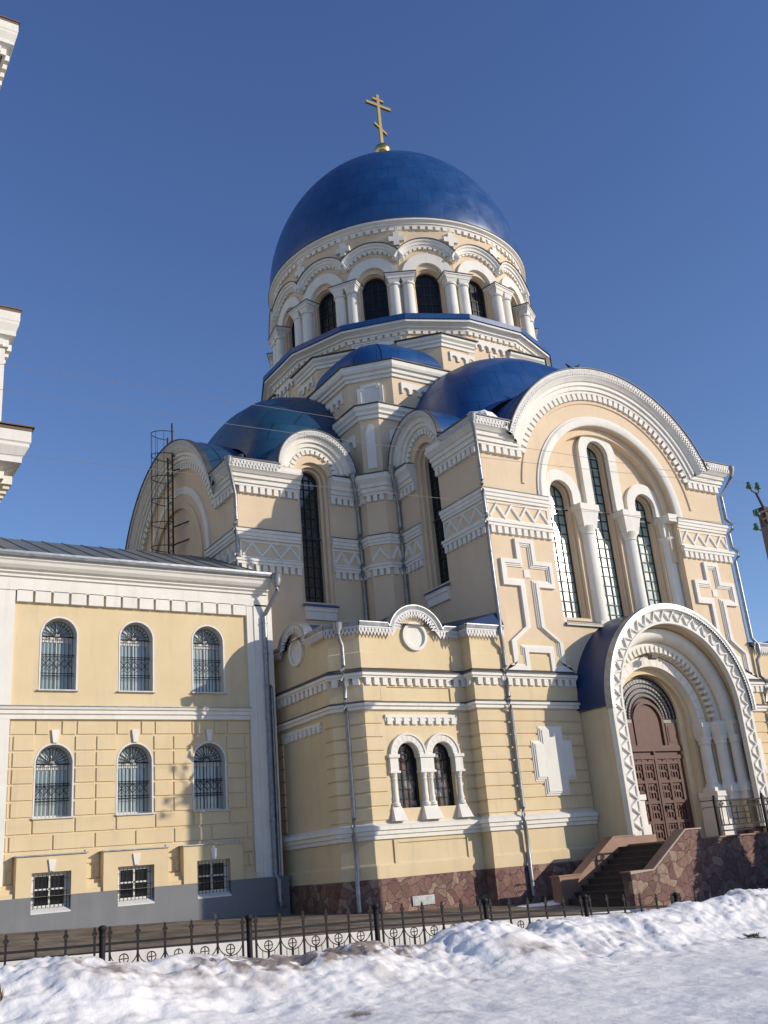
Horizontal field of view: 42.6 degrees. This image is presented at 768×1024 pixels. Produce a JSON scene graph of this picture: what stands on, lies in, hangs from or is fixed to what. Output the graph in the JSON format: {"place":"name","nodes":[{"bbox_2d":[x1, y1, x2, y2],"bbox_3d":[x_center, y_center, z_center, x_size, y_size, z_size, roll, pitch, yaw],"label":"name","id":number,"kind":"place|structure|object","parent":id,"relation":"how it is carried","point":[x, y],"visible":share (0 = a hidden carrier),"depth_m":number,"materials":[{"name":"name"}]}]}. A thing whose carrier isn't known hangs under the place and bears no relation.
{"place":"outdoors","nodes":[
{"label":"outdoors","id":0,"kind":"place"},
{"bbox_2d":[0,903,631,959],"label":"pavement","id":1,"kind":"structure","parent":0,"point":[47,939],"depth_m":21.53,"materials":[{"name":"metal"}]},
{"bbox_2d":[0,15,34,500],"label":"bell tower","id":2,"kind":"structure","parent":1,"relation":"on","point":[15,439],"depth_m":37.74,"materials":[{"name":"beige paint"}]},
{"bbox_2d":[0,537,290,933],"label":"monastery building","id":3,"kind":"structure","parent":1,"relation":"on","point":[137,784],"depth_m":26.64,"materials":[{"name":"beige paint"}]},
{"bbox_2d":[30,871,70,914],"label":"window","id":4,"kind":"structure","parent":3,"relation":"in","point":[49,884],"depth_m":24.16,"materials":[{"name":"white"}]},
{"bbox_2d":[31,743,74,819],"bbox_3d":[-8.524,6.916,25.312,1.065,1.891,0.470,8,-23,-31],"label":"window","id":5,"kind":"structure","parent":3,"relation":"in","point":[53,780],"depth_m":25.43,"materials":[{"name":"grey glass"}]},
{"bbox_2d":[37,617,78,691],"bbox_3d":[-8.768,3.830,26.455,1.065,2.025,0.470,8,-23,-31],"label":"window","id":6,"kind":"structure","parent":3,"relation":"in","point":[59,636],"depth_m":26.58,"materials":[{"name":"grey glass"}]},
{"bbox_2d":[115,742,155,815],"bbox_3d":[-6.725,7.155,26.410,1.065,1.891,0.470,8,-23,-31],"label":"window","id":7,"kind":"structure","parent":3,"relation":"in","point":[134,762],"depth_m":26.53,"materials":[{"name":"grey glass"}]},
{"bbox_2d":[117,621,155,692],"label":"window","id":8,"kind":"structure","parent":3,"relation":"in","point":[136,638],"depth_m":27.68,"materials":[{"name":"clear glass"}]},
{"bbox_2d":[118,865,154,906],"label":"window","id":9,"kind":"structure","parent":3,"relation":"in","point":[129,877],"depth_m":25.27,"materials":[{"name":"white"}]},
{"bbox_2d":[191,625,227,693],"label":"window","id":10,"kind":"structure","parent":3,"relation":"in","point":[207,642],"depth_m":28.79,"materials":[{"name":"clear glass"}]},
{"bbox_2d":[192,742,229,811],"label":"window","id":11,"kind":"structure","parent":3,"relation":"in","point":[209,770],"depth_m":27.63,"materials":[{"name":"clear glass"}]},
{"bbox_2d":[193,859,231,898],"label":"window","id":12,"kind":"structure","parent":3,"relation":"in","point":[210,871],"depth_m":26.36,"materials":[{"name":"white"}]},
{"bbox_2d":[516,900,559,906],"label":"pavement snow","id":13,"kind":"structure","parent":1,"relation":"on","point":[551,903],"depth_m":25.47,"materials":[{"name":"white snow"}]},
{"bbox_2d":[0,0,767,642],"label":"sky","id":14,"kind":"structure","parent":0,"point":[156,156],"materials":[{"name":"blue"}]},
{"bbox_2d":[474,410,496,416],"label":"roof snow","id":15,"kind":"structure","parent":0,"point":[484,412],"depth_m":32.25,"materials":[{"name":"white snow"}]},
{"bbox_2d":[742,932,765,938],"bbox_3d":[5.852,6.771,15.726,0.560,0.113,0.371,8,-23,-31],"label":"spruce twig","id":16,"kind":"object","parent":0,"point":[754,935],"visible":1,"depth_m":15.71,"materials":[{"name":"green"}]},
{"label":"ground","id":17,"kind":"structure","parent":0,"visible":0},
{"bbox_2d":[0,888,767,1023],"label":"snow","id":18,"kind":"structure","parent":17,"relation":"on","point":[690,962],"depth_m":12.03,"materials":[{"name":"white snow"}]},
{"bbox_2d":[0,982,5,1001],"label":"dry grass tuft","id":19,"kind":"object","parent":18,"relation":"on","point":[2,994],"visible":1,"depth_m":10.72,"materials":[{"name":"beige plant"}]},
{"bbox_2d":[0,891,724,965],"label":"iron fence","id":20,"kind":"object","parent":18,"relation":"on","point":[248,932],"visible":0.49,"depth_m":15.87,"materials":[{"name":"black metal"}]},
{"bbox_2d":[125,94,767,913],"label":"cathedral","id":21,"kind":"structure","parent":17,"relation":"on","point":[497,700],"depth_m":32.78,"materials":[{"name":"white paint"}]},
{"bbox_2d":[151,423,189,553],"bbox_3d":[-8.034,-0.425,37.101,1.621,6.600,0.892,-18,-24,32],"label":"roof ladder","id":22,"kind":"object","parent":21,"relation":"attached to","point":[168,475],"visible":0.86,"depth_m":37.42,"materials":[{"name":"metal"}]},
{"bbox_2d":[292,322,294,347],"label":"window","id":23,"kind":"structure","parent":21,"relation":"in","point":[293,330],"depth_m":44.47,"materials":[{"name":"grey glass"}]},
{"bbox_2d":[299,473,339,621],"bbox_3d":[-2.436,1.102,34.146,1.320,5.550,0.680,8,-23,-31],"label":"window","id":24,"kind":"structure","parent":21,"relation":"in","point":[313,577],"depth_m":34.29,"materials":[{"name":"grey glass"}]},
{"bbox_2d":[319,293,336,334],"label":"window","id":25,"kind":"structure","parent":21,"relation":"in","point":[327,307],"depth_m":42.68,"materials":[{"name":"grey glass"}]},
{"bbox_2d":[362,278,389,320],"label":"window","id":26,"kind":"structure","parent":21,"relation":"in","point":[375,297],"depth_m":41.79,"materials":[{"name":"grey glass"}]},
{"bbox_2d":[397,743,419,807],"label":"window","id":27,"kind":"structure","parent":21,"relation":"in","point":[408,787],"depth_m":26.84,"materials":[{"name":"black glass"}]},
{"bbox_2d":[415,274,442,312],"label":"window","id":28,"kind":"structure","parent":21,"relation":"in","point":[427,288],"depth_m":41.78,"materials":[{"name":"grey glass"}]},
{"bbox_2d":[424,461,450,607],"bbox_3d":[1.761,0.430,33.329,0.680,5.550,1.320,8,-23,-31],"label":"window","id":29,"kind":"structure","parent":21,"relation":"in","point":[442,595],"depth_m":33.38,"materials":[{"name":"grey glass"}]},
{"bbox_2d":[433,743,454,805],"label":"window","id":30,"kind":"structure","parent":21,"relation":"in","point":[443,785],"depth_m":27.44,"materials":[{"name":"black glass"}]},
{"bbox_2d":[468,280,486,317],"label":"window","id":31,"kind":"structure","parent":21,"relation":"in","point":[476,295],"depth_m":42.66,"materials":[{"name":"grey glass"}]},
{"bbox_2d":[550,485,580,617],"bbox_3d":[5.914,1.297,33.049,1.550,4.780,0.210,8,-23,-31],"label":"window","id":32,"kind":"structure","parent":21,"relation":"in","point":[562,551],"depth_m":33.07,"materials":[{"name":"grey glass"}]},
{"bbox_2d":[586,448,623,619],"bbox_3d":[7.579,0.709,34.409,1.450,6.530,0.210,8,-23,-31],"label":"window","id":33,"kind":"structure","parent":21,"relation":"in","point":[605,554],"depth_m":34.27,"materials":[{"name":"grey glass"}]},
{"bbox_2d":[635,500,661,605],"bbox_3d":[9.349,1.753,35.147,1.450,4.780,0.210,8,-23,-31],"label":"window","id":34,"kind":"structure","parent":21,"relation":"in","point":[645,551],"depth_m":35.25,"materials":[{"name":"grey glass"}]},
{"bbox_2d":[623,676,694,841],"bbox_3d":[8.592,7.741,31.327,2.680,5.290,0.195,8,-23,-31],"label":"door","id":35,"kind":"structure","parent":21,"relation":"in","point":[650,714],"depth_m":31.42,"materials":[{"name":"brown paint"}]},
{"bbox_2d":[549,827,767,909],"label":"entrance staircase","id":36,"kind":"structure","parent":17,"relation":"on","point":[686,863],"depth_m":25.40,"materials":[{"name":"stone"}]},
{"bbox_2d":[700,793,767,835],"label":"landing railing","id":37,"kind":"object","parent":36,"relation":"on","point":[721,806],"visible":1,"depth_m":26.48,"materials":[{"name":"black metal"}]},
{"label":"soil","id":38,"kind":"structure","parent":0,"visible":0},
{"bbox_2d":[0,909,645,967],"bbox_3d":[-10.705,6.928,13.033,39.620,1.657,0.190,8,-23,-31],"label":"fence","id":39,"kind":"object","parent":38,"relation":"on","point":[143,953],"depth_m":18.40,"materials":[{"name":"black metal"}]},
{"bbox_2d":[745,482,767,558],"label":"utility pole","id":40,"kind":"object","parent":38,"relation":"on","point":[761,513],"visible":1,"depth_m":24.73,"materials":[{"name":"metal"}]},
{"bbox_2d":[0,389,746,483],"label":"overhead wire","id":41,"kind":"object","parent":40,"relation":"attached to","point":[347,440],"visible":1,"depth_m":18.48,"materials":[{"name":"grey metal"}]},
{"bbox_2d":[0,453,750,524],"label":"overhead wire","id":42,"kind":"object","parent":40,"relation":"attached to","point":[349,489],"visible":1,"depth_m":18.14,"materials":[{"name":"grey metal"}]},
{"bbox_2d":[1,364,752,483],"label":"overhead wire","id":43,"kind":"object","parent":40,"relation":"attached to","point":[346,419],"visible":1,"depth_m":18.63,"materials":[{"name":"grey metal"}]}
]}

